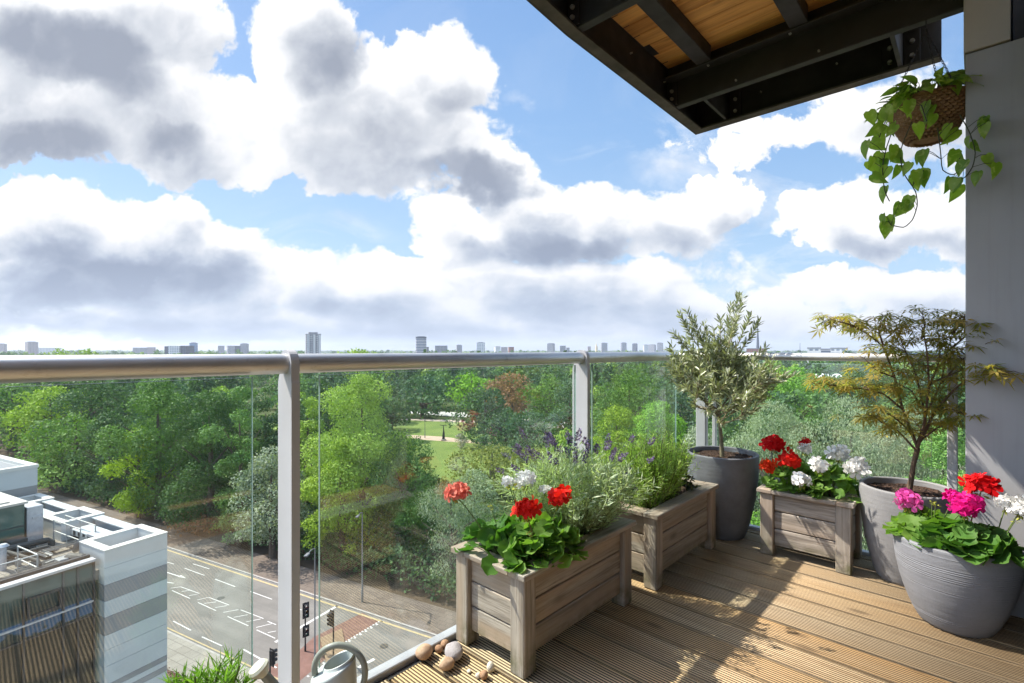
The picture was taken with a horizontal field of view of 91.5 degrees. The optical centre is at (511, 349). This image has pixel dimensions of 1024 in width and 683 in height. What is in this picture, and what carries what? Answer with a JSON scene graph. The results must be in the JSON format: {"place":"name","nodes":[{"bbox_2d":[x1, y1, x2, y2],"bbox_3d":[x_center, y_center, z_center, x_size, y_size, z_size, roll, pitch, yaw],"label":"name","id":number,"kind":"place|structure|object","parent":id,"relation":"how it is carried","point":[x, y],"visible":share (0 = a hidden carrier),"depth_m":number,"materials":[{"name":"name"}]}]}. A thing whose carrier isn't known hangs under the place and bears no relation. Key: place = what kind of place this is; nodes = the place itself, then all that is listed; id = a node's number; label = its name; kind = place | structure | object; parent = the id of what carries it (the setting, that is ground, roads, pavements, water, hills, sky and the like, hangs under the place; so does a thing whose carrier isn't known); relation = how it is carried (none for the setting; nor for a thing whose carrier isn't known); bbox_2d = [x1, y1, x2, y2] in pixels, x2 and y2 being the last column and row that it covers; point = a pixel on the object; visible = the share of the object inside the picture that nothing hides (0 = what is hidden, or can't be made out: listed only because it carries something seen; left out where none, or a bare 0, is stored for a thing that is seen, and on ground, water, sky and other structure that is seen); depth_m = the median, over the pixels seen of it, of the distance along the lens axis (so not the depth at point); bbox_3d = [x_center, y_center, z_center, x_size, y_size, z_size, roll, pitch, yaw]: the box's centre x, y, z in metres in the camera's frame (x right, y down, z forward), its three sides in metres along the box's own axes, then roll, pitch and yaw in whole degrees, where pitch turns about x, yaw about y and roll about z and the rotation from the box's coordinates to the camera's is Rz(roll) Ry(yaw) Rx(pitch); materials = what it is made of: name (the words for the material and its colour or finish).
{"place":"outdoors","nodes":[
{"label":"outdoors","id":0,"kind":"place"},
{"bbox_2d":[159,645,256,682],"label":"spiky plant","id":1,"kind":"object","parent":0,"point":[224,676],"visible":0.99,"depth_m":1.12,"materials":[{"name":"green plant"}]},
{"bbox_2d":[167,632,262,682],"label":"pavement","id":2,"kind":"structure","parent":0,"point":[180,651],"depth_m":38.74,"materials":[{"name":"grey concrete"}]},
{"bbox_2d":[0,437,462,611],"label":"earth bank","id":3,"kind":"structure","parent":0,"point":[380,581],"depth_m":55.59,"materials":[{"name":"brown soil"}]},
{"bbox_2d":[0,382,81,451],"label":"tree","id":4,"kind":"object","parent":3,"relation":"on","point":[11,404],"visible":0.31,"depth_m":117.15,"materials":[{"name":"green plant"}]},
{"bbox_2d":[0,384,99,456],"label":"tree","id":5,"kind":"object","parent":3,"relation":"on","point":[24,415],"visible":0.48,"depth_m":108.20,"materials":[{"name":"green plant"}]},
{"bbox_2d":[26,441,94,492],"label":"shrub","id":6,"kind":"object","parent":3,"relation":"on","point":[61,477],"visible":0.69,"depth_m":82.87,"materials":[{"name":"green plant"}]},
{"bbox_2d":[9,412,131,485],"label":"tree","id":7,"kind":"object","parent":3,"relation":"on","point":[56,439],"visible":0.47,"depth_m":84.75,"materials":[{"name":"green plant"}]},
{"bbox_2d":[26,380,132,460],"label":"tree","id":8,"kind":"object","parent":3,"relation":"on","point":[73,398],"visible":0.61,"depth_m":101.75,"materials":[{"name":"green plant"}]},
{"bbox_2d":[64,410,142,500],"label":"tree","id":9,"kind":"object","parent":3,"relation":"on","point":[96,426],"visible":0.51,"depth_m":78.50,"materials":[{"name":"green plant"}]},
{"bbox_2d":[97,425,178,518],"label":"tree","id":10,"kind":"object","parent":3,"relation":"on","point":[136,511],"visible":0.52,"depth_m":69.62,"materials":[{"name":"green plant"}]},
{"bbox_2d":[92,378,205,519],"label":"tree","id":11,"kind":"object","parent":3,"relation":"on","point":[158,437],"visible":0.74,"depth_m":68.53,"materials":[{"name":"green plant"}]},
{"bbox_2d":[160,508,221,536],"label":"shrub","id":12,"kind":"object","parent":3,"relation":"on","point":[198,528],"visible":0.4,"depth_m":64.16,"materials":[{"name":"green plant"}]},
{"bbox_2d":[154,389,250,532],"bbox_3d":[-39.748,14.788,65.755,11.947,18.868,12.936,0,0,-30],"label":"tree","id":13,"kind":"object","parent":3,"relation":"on","point":[212,480],"visible":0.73,"depth_m":64.57,"materials":[{"name":"green plant"}]},
{"bbox_2d":[194,386,277,547],"bbox_3d":[-33.191,14.303,61.753,7.948,19.846,8.871,0,0,0],"label":"tree","id":14,"kind":"object","parent":3,"relation":"on","point":[230,468],"visible":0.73,"depth_m":59.92,"materials":[{"name":"green plant"}]},
{"bbox_2d":[236,384,277,517],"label":"tree","id":15,"kind":"object","parent":3,"relation":"on","point":[268,434],"visible":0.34,"depth_m":66.55,"materials":[{"name":"green plant"}]},
{"bbox_2d":[225,445,314,558],"bbox_3d":[-27.710,17.518,57.390,9.243,13.409,10.737,0,0,-38],"label":"tree","id":16,"kind":"object","parent":3,"relation":"on","point":[269,527],"visible":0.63,"depth_m":56.14,"materials":[{"name":"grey plant"}]},
{"bbox_2d":[38,453,518,600],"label":"undergrowth","id":17,"kind":"object","parent":3,"relation":"on","point":[406,562],"visible":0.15,"depth_m":55.14,"materials":[{"name":"green plant"}]},
{"bbox_2d":[300,392,330,519],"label":"tree","id":18,"kind":"object","parent":3,"relation":"on","point":[310,425],"visible":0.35,"depth_m":69.36,"materials":[{"name":"green plant"}]},
{"bbox_2d":[300,436,385,564],"bbox_3d":[-18.644,16.899,56.044,9.005,14.656,8.311,0,0,0],"label":"tree","id":19,"kind":"object","parent":3,"relation":"on","point":[343,524],"visible":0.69,"depth_m":54.70,"materials":[{"name":"green plant"}]},
{"bbox_2d":[300,371,419,546],"bbox_3d":[-18.400,13.265,59.197,15.078,21.918,14.713,0,0,0],"label":"tree","id":20,"kind":"object","parent":3,"relation":"on","point":[348,409],"visible":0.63,"depth_m":58.05,"materials":[{"name":"green plant"}]},
{"bbox_2d":[320,503,417,560],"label":"tree","id":21,"kind":"object","parent":3,"relation":"on","point":[379,546],"visible":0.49,"depth_m":55.34,"materials":[{"name":"green plant"}]},
{"bbox_2d":[364,436,441,564],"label":"tree","id":22,"kind":"object","parent":3,"relation":"on","point":[405,494],"visible":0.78,"depth_m":56.08,"materials":[{"name":"green plant"}]},
{"bbox_2d":[378,497,434,554],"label":"shrub","id":23,"kind":"object","parent":3,"relation":"on","point":[419,541],"visible":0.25,"depth_m":56.74,"materials":[{"name":"green plant"}]},
{"bbox_2d":[416,474,456,535],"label":"shrub","id":24,"kind":"object","parent":3,"relation":"on","point":[432,485],"visible":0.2,"depth_m":63.33,"materials":[{"name":"green plant"}]},
{"bbox_2d":[411,477,496,585],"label":"tree","id":25,"kind":"object","parent":3,"relation":"on","point":[451,541],"visible":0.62,"depth_m":50.40,"materials":[{"name":"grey plant"}]},
{"bbox_2d":[445,467,500,528],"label":"shrub","id":26,"kind":"object","parent":3,"relation":"on","point":[477,481],"visible":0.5,"depth_m":65.41,"materials":[{"name":"green plant"}]},
{"bbox_2d":[724,394,826,523],"bbox_3d":[25.929,14.273,49.084,15.091,19.897,13.705,0,0,0],"label":"tree","id":27,"kind":"object","parent":3,"relation":"on","point":[782,421],"visible":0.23,"depth_m":49.17,"materials":[{"name":"green plant"}]},
{"bbox_2d":[781,394,941,550],"bbox_3d":[31.896,14.091,45.970,14.497,20.275,14.740,0,0,0],"label":"tree","id":28,"kind":"object","parent":3,"relation":"on","point":[864,443],"visible":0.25,"depth_m":44.98,"materials":[{"name":"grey plant"}]},
{"bbox_2d":[861,409,964,481],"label":"tree","id":29,"kind":"object","parent":3,"relation":"on","point":[906,444],"visible":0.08,"depth_m":44.15,"materials":[{"name":"green plant"}]},
{"bbox_2d":[900,426,964,492],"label":"tree","id":30,"kind":"object","parent":3,"relation":"on","point":[939,443],"visible":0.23,"depth_m":36.94,"materials":[{"name":"green plant"}]},
{"bbox_2d":[37,488,455,633],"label":"pavement","id":31,"kind":"structure","parent":0,"point":[416,613],"depth_m":51.23,"materials":[{"name":"grey concrete"}]},
{"bbox_2d":[167,548,433,682],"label":"road","id":32,"kind":"structure","parent":0,"point":[219,626],"depth_m":44.76,"materials":[{"name":"grey asphalt"}]},
{"bbox_2d":[167,549,431,679],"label":"road markings","id":33,"kind":"object","parent":32,"relation":"on","point":[359,666],"visible":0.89,"depth_m":44.74,"materials":[{"name":"white paint"}]},
{"bbox_2d":[304,548,315,656],"bbox_3d":[-14.696,19.307,36.411,0.260,9.386,1.789,0,0,0],"label":"lamp post","id":34,"kind":"object","parent":32,"relation":"on","point":[307,554],"visible":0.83,"depth_m":37.17,"materials":[{"name":"grey metal"}]},
{"bbox_2d":[271,613,377,680],"bbox_3d":[-15.336,23.996,40.196,3.555,0.001,11.057,0,0,27],"label":"red crossing surface","id":35,"kind":"object","parent":32,"relation":"on","point":[354,626],"visible":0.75,"depth_m":41.64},
{"bbox_2d":[302,602,308,651],"bbox_3d":[-16.287,22.028,39.551,0.538,3.944,0.537,0,0,8],"label":"traffic signal","id":36,"kind":"object","parent":35,"relation":"on","point":[305,610],"visible":1,"depth_m":39.49,"materials":[{"name":"black metal"}]},
{"bbox_2d":[320,628,344,661],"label":"traffic island","id":37,"kind":"structure","parent":32,"relation":"on","point":[328,639],"depth_m":41.03,"materials":[{"name":"beige concrete"}]},
{"bbox_2d":[406,435,480,442],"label":"park path","id":38,"kind":"structure","parent":0,"point":[439,438],"depth_m":135.61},
{"bbox_2d":[0,351,910,548],"bbox_3d":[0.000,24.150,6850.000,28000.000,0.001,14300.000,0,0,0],"label":"ground","id":39,"kind":"structure","parent":0,"point":[435,417],"depth_m":175.53,"materials":[{"name":"green plant"}]},
{"bbox_2d":[164,346,193,354],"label":"office block","id":40,"kind":"structure","parent":39,"relation":"on","point":[178,349],"depth_m":890.00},
{"bbox_2d":[167,546,436,635],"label":"kerb","id":41,"kind":"structure","parent":39,"relation":"on","point":[356,609],"depth_m":47.75,"materials":[{"name":"concrete"}]},
{"bbox_2d":[305,332,320,353],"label":"apartment tower","id":42,"kind":"structure","parent":39,"relation":"on","point":[312,342],"depth_m":812.03,"materials":[{"name":"concrete"}]},
{"bbox_2d":[416,336,426,352],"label":"apartment tower","id":43,"kind":"structure","parent":39,"relation":"on","point":[420,344],"depth_m":942.79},
{"bbox_2d":[394,373,450,408],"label":"tree","id":44,"kind":"object","parent":39,"relation":"on","point":[426,386],"visible":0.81,"depth_m":203.18,"materials":[{"name":"green plant"}]},
{"bbox_2d":[395,392,455,418],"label":"tree","id":45,"kind":"object","parent":39,"relation":"on","point":[420,402],"visible":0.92,"depth_m":175.72,"materials":[{"name":"green plant"}]},
{"bbox_2d":[444,372,496,409],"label":"tree","id":46,"kind":"object","parent":39,"relation":"on","point":[470,383],"visible":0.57,"depth_m":193.80,"materials":[{"name":"green plant"}]},
{"bbox_2d":[0,349,964,524],"bbox_3d":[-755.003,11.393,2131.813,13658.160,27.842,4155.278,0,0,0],"label":"woodland","id":47,"kind":"object","parent":39,"relation":"on","point":[726,430],"visible":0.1,"depth_m":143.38,"materials":[{"name":"green plant"}]},
{"bbox_2d":[441,443,531,493],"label":"shrub","id":48,"kind":"object","parent":39,"relation":"on","point":[494,462],"visible":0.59,"depth_m":82.89,"materials":[{"name":"green plant"}]},
{"bbox_2d":[501,444,567,497],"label":"shrub","id":49,"kind":"object","parent":39,"relation":"on","point":[523,461],"visible":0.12,"depth_m":79.85,"materials":[{"name":"green plant"}]},
{"bbox_2d":[593,403,640,479],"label":"tree","id":50,"kind":"object","parent":39,"relation":"on","point":[620,413],"visible":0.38,"depth_m":71.21,"materials":[{"name":"green plant"}]},
{"bbox_2d":[590,367,677,461],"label":"tree","id":51,"kind":"object","parent":39,"relation":"on","point":[638,398],"visible":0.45,"depth_m":90.38,"materials":[{"name":"green plant"}]},
{"bbox_2d":[622,398,689,454],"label":"tree","id":52,"kind":"object","parent":39,"relation":"on","point":[664,421],"visible":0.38,"depth_m":67.32,"materials":[{"name":"green plant"}]},
{"bbox_2d":[682,424,718,477],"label":"tree","id":53,"kind":"object","parent":39,"relation":"on","point":[689,437],"visible":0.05,"depth_m":57.91,"materials":[{"name":"green plant"}]},
{"bbox_2d":[660,382,757,443],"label":"tree","id":54,"kind":"object","parent":39,"relation":"on","point":[690,410],"visible":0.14,"depth_m":111.05,"materials":[{"name":"green plant"}]},
{"bbox_2d":[758,365,843,454],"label":"tree","id":55,"kind":"object","parent":39,"relation":"on","point":[798,385],"visible":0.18,"depth_m":96.78,"materials":[{"name":"green plant"}]},
{"bbox_2d":[842,366,889,403],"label":"tree","id":56,"kind":"object","parent":39,"relation":"on","point":[863,374],"visible":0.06,"depth_m":148.84,"materials":[{"name":"green plant"}]},
{"bbox_2d":[876,364,963,440],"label":"tree","id":57,"kind":"object","parent":39,"relation":"on","point":[914,382],"visible":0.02,"depth_m":109.76,"materials":[{"name":"green plant"}]},
{"bbox_2d":[353,420,563,481],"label":"lawn","id":58,"kind":"structure","parent":0,"point":[443,449],"depth_m":125.74,"materials":[{"name":"green plant"}]},
{"bbox_2d":[379,398,410,428],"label":"tree","id":59,"kind":"object","parent":58,"relation":"on","point":[394,416],"visible":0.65,"depth_m":148.37,"materials":[{"name":"green plant"}]},
{"bbox_2d":[445,386,515,445],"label":"tree","id":60,"kind":"object","parent":58,"relation":"on","point":[474,414],"visible":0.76,"depth_m":123.61,"materials":[{"name":"green plant"}]},
{"bbox_2d":[473,409,527,455],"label":"tree","id":61,"kind":"object","parent":58,"relation":"on","point":[499,427],"visible":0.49,"depth_m":110.44,"materials":[{"name":"green plant"}]},
{"bbox_2d":[483,371,537,416],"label":"tree","id":62,"kind":"object","parent":58,"relation":"on","point":[513,405],"visible":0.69,"depth_m":163.39,"materials":[{"name":"orange plant"}]},
{"bbox_2d":[500,409,564,458],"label":"shrub","id":63,"kind":"object","parent":58,"relation":"on","point":[533,434],"visible":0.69,"depth_m":102.45,"materials":[{"name":"green plant"}]},
{"bbox_2d":[518,374,571,428],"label":"tree","id":64,"kind":"object","parent":58,"relation":"on","point":[549,402],"visible":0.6,"depth_m":148.17,"materials":[{"name":"green plant"}]},
{"bbox_2d":[542,427,570,458],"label":"shrub","id":65,"kind":"object","parent":58,"relation":"on","point":[561,442],"visible":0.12,"depth_m":91.35,"materials":[{"name":"green plant"}]},
{"bbox_2d":[546,378,594,436],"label":"tree","id":66,"kind":"object","parent":58,"relation":"on","point":[565,416],"visible":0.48,"depth_m":119.04,"materials":[{"name":"green plant"}]},
{"bbox_2d":[0,0,964,350],"label":"sky","id":67,"kind":"structure","parent":0,"point":[370,175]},
{"bbox_3d":[1.562,-0.230,-0.305,2.396,3.300,5.320,0,0,43],"label":"house wall","id":68,"kind":"object","parent":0,"visible":0},
{"bbox_2d":[527,0,963,134],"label":"overhead balcony","id":69,"kind":"structure","parent":68,"relation":"attached to","point":[695,67],"depth_m":2.83,"materials":[{"name":"black paint"}]},
{"bbox_2d":[888,20,965,147],"bbox_3d":[1.973,-1.283,2.365,0.332,0.604,0.332,0,0,43],"label":"hanging basket","id":70,"kind":"object","parent":69,"relation":"hanging from","point":[950,103],"visible":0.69,"depth_m":2.28,"materials":[{"name":"wicker"}]},
{"bbox_2d":[860,66,1002,238],"bbox_3d":[1.920,-0.901,2.312,0.496,0.802,0.594,0,0,43],"label":"trailing plant","id":71,"kind":"object","parent":70,"relation":"in","point":[876,163],"visible":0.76,"depth_m":2.24,"materials":[{"name":"green plant"}]},
{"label":"balcony slab","id":72,"kind":"structure","parent":68,"relation":"attached to","visible":0},
{"bbox_2d":[0,350,964,682],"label":"balcony railing","id":73,"kind":"object","parent":72,"relation":"on","point":[288,366],"visible":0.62,"depth_m":1.51,"materials":[{"name":"metal"}]},
{"bbox_2d":[381,529,1023,682],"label":"deck","id":74,"kind":"structure","parent":72,"relation":"on","point":[744,610],"depth_m":1.94,"materials":[{"name":"brown wood"}]},
{"bbox_2d":[249,641,367,682],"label":"watering can","id":75,"kind":"object","parent":74,"relation":"on","point":[340,667],"visible":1,"depth_m":1.20,"materials":[{"name":"grey metal"}]},
{"bbox_2d":[415,643,432,660],"bbox_3d":[-0.318,1.095,1.812,0.056,0.050,0.069,0,0,27],"label":"stone","id":76,"kind":"object","parent":74,"relation":"on","point":[424,651],"visible":1,"depth_m":1.79,"materials":[{"name":"beige stone"}]},
{"bbox_2d":[439,656,454,670],"bbox_3d":[-0.227,1.097,1.744,0.054,0.046,0.048,0,0,-7],"label":"stone","id":77,"kind":"object","parent":74,"relation":"on","point":[446,663],"visible":1,"depth_m":1.73,"materials":[{"name":"beige stone"}]},
{"bbox_2d":[445,641,462,661],"bbox_3d":[-0.211,1.092,1.808,0.066,0.055,0.091,0,0,-13],"label":"stone","id":78,"kind":"object","parent":74,"relation":"on","point":[454,650],"visible":0.92,"depth_m":1.78,"materials":[{"name":"grey stone"}]},
{"bbox_2d":[451,516,635,679],"bbox_3d":[0.157,0.938,2.070,0.380,0.360,0.751,0,0,43],"label":"wooden planter","id":79,"kind":"object","parent":74,"relation":"on","point":[525,615],"visible":0.68,"depth_m":1.87,"materials":[{"name":"brown wood"}]},
{"bbox_2d":[443,480,553,575],"bbox_3d":[-0.026,0.651,1.918,0.456,0.300,0.379,0,0,43],"label":"geranium","id":80,"kind":"object","parent":79,"relation":"in","point":[491,534],"visible":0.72,"depth_m":1.87,"materials":[{"name":"green plant"}]},
{"bbox_2d":[501,469,551,535],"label":"geranium","id":81,"kind":"object","parent":79,"relation":"in","point":[524,478],"visible":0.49,"depth_m":1.95,"materials":[{"name":"white plant"}]},
{"bbox_2d":[497,484,588,573],"bbox_3d":[0.117,0.648,1.872,0.307,0.306,0.438,0,0,43],"label":"geranium","id":82,"kind":"object","parent":79,"relation":"in","point":[557,535],"visible":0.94,"depth_m":1.80,"materials":[{"name":"green plant"}]},
{"bbox_2d":[484,428,659,534],"bbox_3d":[0.275,0.557,2.195,0.690,0.476,0.779,0,0,43],"label":"lavender","id":83,"kind":"object","parent":79,"relation":"in","point":[594,502],"visible":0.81,"depth_m":2.08,"materials":[{"name":"green plant"}]},
{"bbox_2d":[616,478,718,590],"bbox_3d":[0.781,0.940,2.692,0.386,0.356,0.745,0,0,43],"label":"wooden planter","id":84,"kind":"object","parent":74,"relation":"on","point":[666,534],"visible":0.53,"depth_m":2.46,"materials":[{"name":"brown wood"}]},
{"bbox_2d":[614,460,677,508],"bbox_3d":[0.651,0.672,2.508,0.324,0.246,0.323,0,0,-8],"label":"rosemary","id":85,"kind":"object","parent":84,"relation":"in","point":[654,501],"visible":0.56,"depth_m":2.44,"materials":[{"name":"green plant"}]},
{"bbox_2d":[607,425,700,504],"bbox_3d":[0.764,0.599,2.665,0.427,0.393,0.691,0,0,43],"label":"rosemary","id":86,"kind":"object","parent":84,"relation":"in","point":[675,463],"visible":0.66,"depth_m":2.56,"materials":[{"name":"green plant"}]},
{"bbox_2d":[687,446,759,540],"bbox_3d":[1.282,0.871,3.047,0.411,0.496,0.411,0,0,43],"label":"plant pot","id":87,"kind":"object","parent":74,"relation":"on","point":[733,472],"visible":0.66,"depth_m":2.89,"materials":[{"name":"ceramic"}]},
{"bbox_2d":[660,291,803,456],"bbox_3d":[1.264,0.144,2.955,0.724,1.035,0.815,0,0,10],"label":"olive tree","id":88,"kind":"object","parent":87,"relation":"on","point":[701,378],"visible":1,"depth_m":2.96,"materials":[{"name":"green plant"}]},
{"bbox_2d":[757,477,861,575],"bbox_3d":[1.632,0.939,2.729,0.448,0.358,0.358,0,0,43],"label":"wooden planter","id":89,"kind":"object","parent":74,"relation":"on","point":[828,527],"visible":0.81,"depth_m":2.62,"materials":[{"name":"brown wood"}]},
{"bbox_2d":[758,434,822,494],"bbox_3d":[1.534,0.634,2.749,0.318,0.334,0.432,0,0,43],"label":"geranium","id":90,"kind":"object","parent":89,"relation":"in","point":[785,467],"visible":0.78,"depth_m":2.72,"materials":[{"name":"red plant"}]},
{"bbox_2d":[791,443,871,502],"bbox_3d":[1.655,0.650,2.660,0.429,0.302,0.354,0,0,6],"label":"geranium","id":91,"kind":"object","parent":89,"relation":"in","point":[843,480],"visible":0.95,"depth_m":2.58,"materials":[{"name":"white plant"}]},
{"bbox_2d":[859,476,960,586],"bbox_3d":[1.938,0.893,2.442,0.397,0.451,0.397,0,0,43],"label":"plant pot","id":92,"kind":"object","parent":74,"relation":"on","point":[878,508],"visible":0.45,"depth_m":2.41,"materials":[{"name":"ceramic"}]},
{"bbox_2d":[802,304,1023,490],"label":"maple tree","id":93,"kind":"object","parent":92,"relation":"in","point":[926,430],"visible":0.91,"depth_m":2.36,"materials":[{"name":"green plant"}]},
{"bbox_2d":[893,535,1023,638],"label":"plant pot","id":94,"kind":"object","parent":74,"relation":"on","point":[948,591],"visible":0.75,"depth_m":1.91,"materials":[{"name":"ceramic"}]},
{"bbox_2d":[882,487,985,548],"bbox_3d":[1.752,0.681,2.084,0.330,0.261,0.342,0,0,43],"label":"geranium","id":95,"kind":"object","parent":94,"relation":"in","point":[916,512],"visible":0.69,"depth_m":2.06,"materials":[{"name":"pink plant"}]},
{"bbox_2d":[909,472,1003,564],"bbox_3d":[1.781,0.653,1.992,0.316,0.316,0.356,0,0,43],"label":"geranium","id":96,"kind":"object","parent":94,"relation":"in","point":[966,534],"visible":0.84,"depth_m":1.96,"materials":[{"name":"green plant"}]},
{"bbox_2d":[950,493,1023,568],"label":"geranium","id":97,"kind":"object","parent":94,"relation":"in","point":[1001,545],"visible":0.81,"depth_m":1.86,"materials":[{"name":"green plant"}]},
{"bbox_2d":[964,0,1023,617],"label":"wall pier","id":98,"kind":"structure","parent":72,"relation":"on","point":[994,207],"depth_m":2.14,"materials":[{"name":"paint"}]},
{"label":"forecourt","id":99,"kind":"structure","parent":0,"visible":0},
{"bbox_2d":[0,455,167,682],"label":"office building","id":100,"kind":"structure","parent":99,"relation":"on","point":[97,613],"depth_m":20.58,"materials":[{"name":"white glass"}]},
{"bbox_2d":[0,543,9,570],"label":"vent pipe","id":101,"kind":"object","parent":100,"relation":"on","point":[3,552],"visible":1,"depth_m":20.34,"materials":[{"name":"metal"}]},
{"bbox_2d":[3,535,27,551],"bbox_3d":[-21.852,8.650,21.966,0.700,0.700,0.620,0,0,28],"label":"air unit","id":102,"kind":"object","parent":100,"relation":"on","point":[16,540],"visible":0.26,"depth_m":21.85,"materials":[{"name":"grey metal"}]},
{"bbox_2d":[7,550,41,568],"bbox_3d":[-20.773,8.740,20.890,3.737,0.520,0.196,0,0,23],"label":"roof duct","id":103,"kind":"object","parent":100,"relation":"on","point":[31,559],"visible":0.41,"depth_m":20.64,"materials":[{"name":"metal"}]},
{"bbox_2d":[7,537,54,550],"bbox_3d":[-21.541,8.710,21.608,0.364,0.580,2.655,0,0,38],"label":"roof duct","id":104,"kind":"object","parent":100,"relation":"on","point":[48,540],"visible":0.6,"depth_m":22.03,"materials":[{"name":"metal"}]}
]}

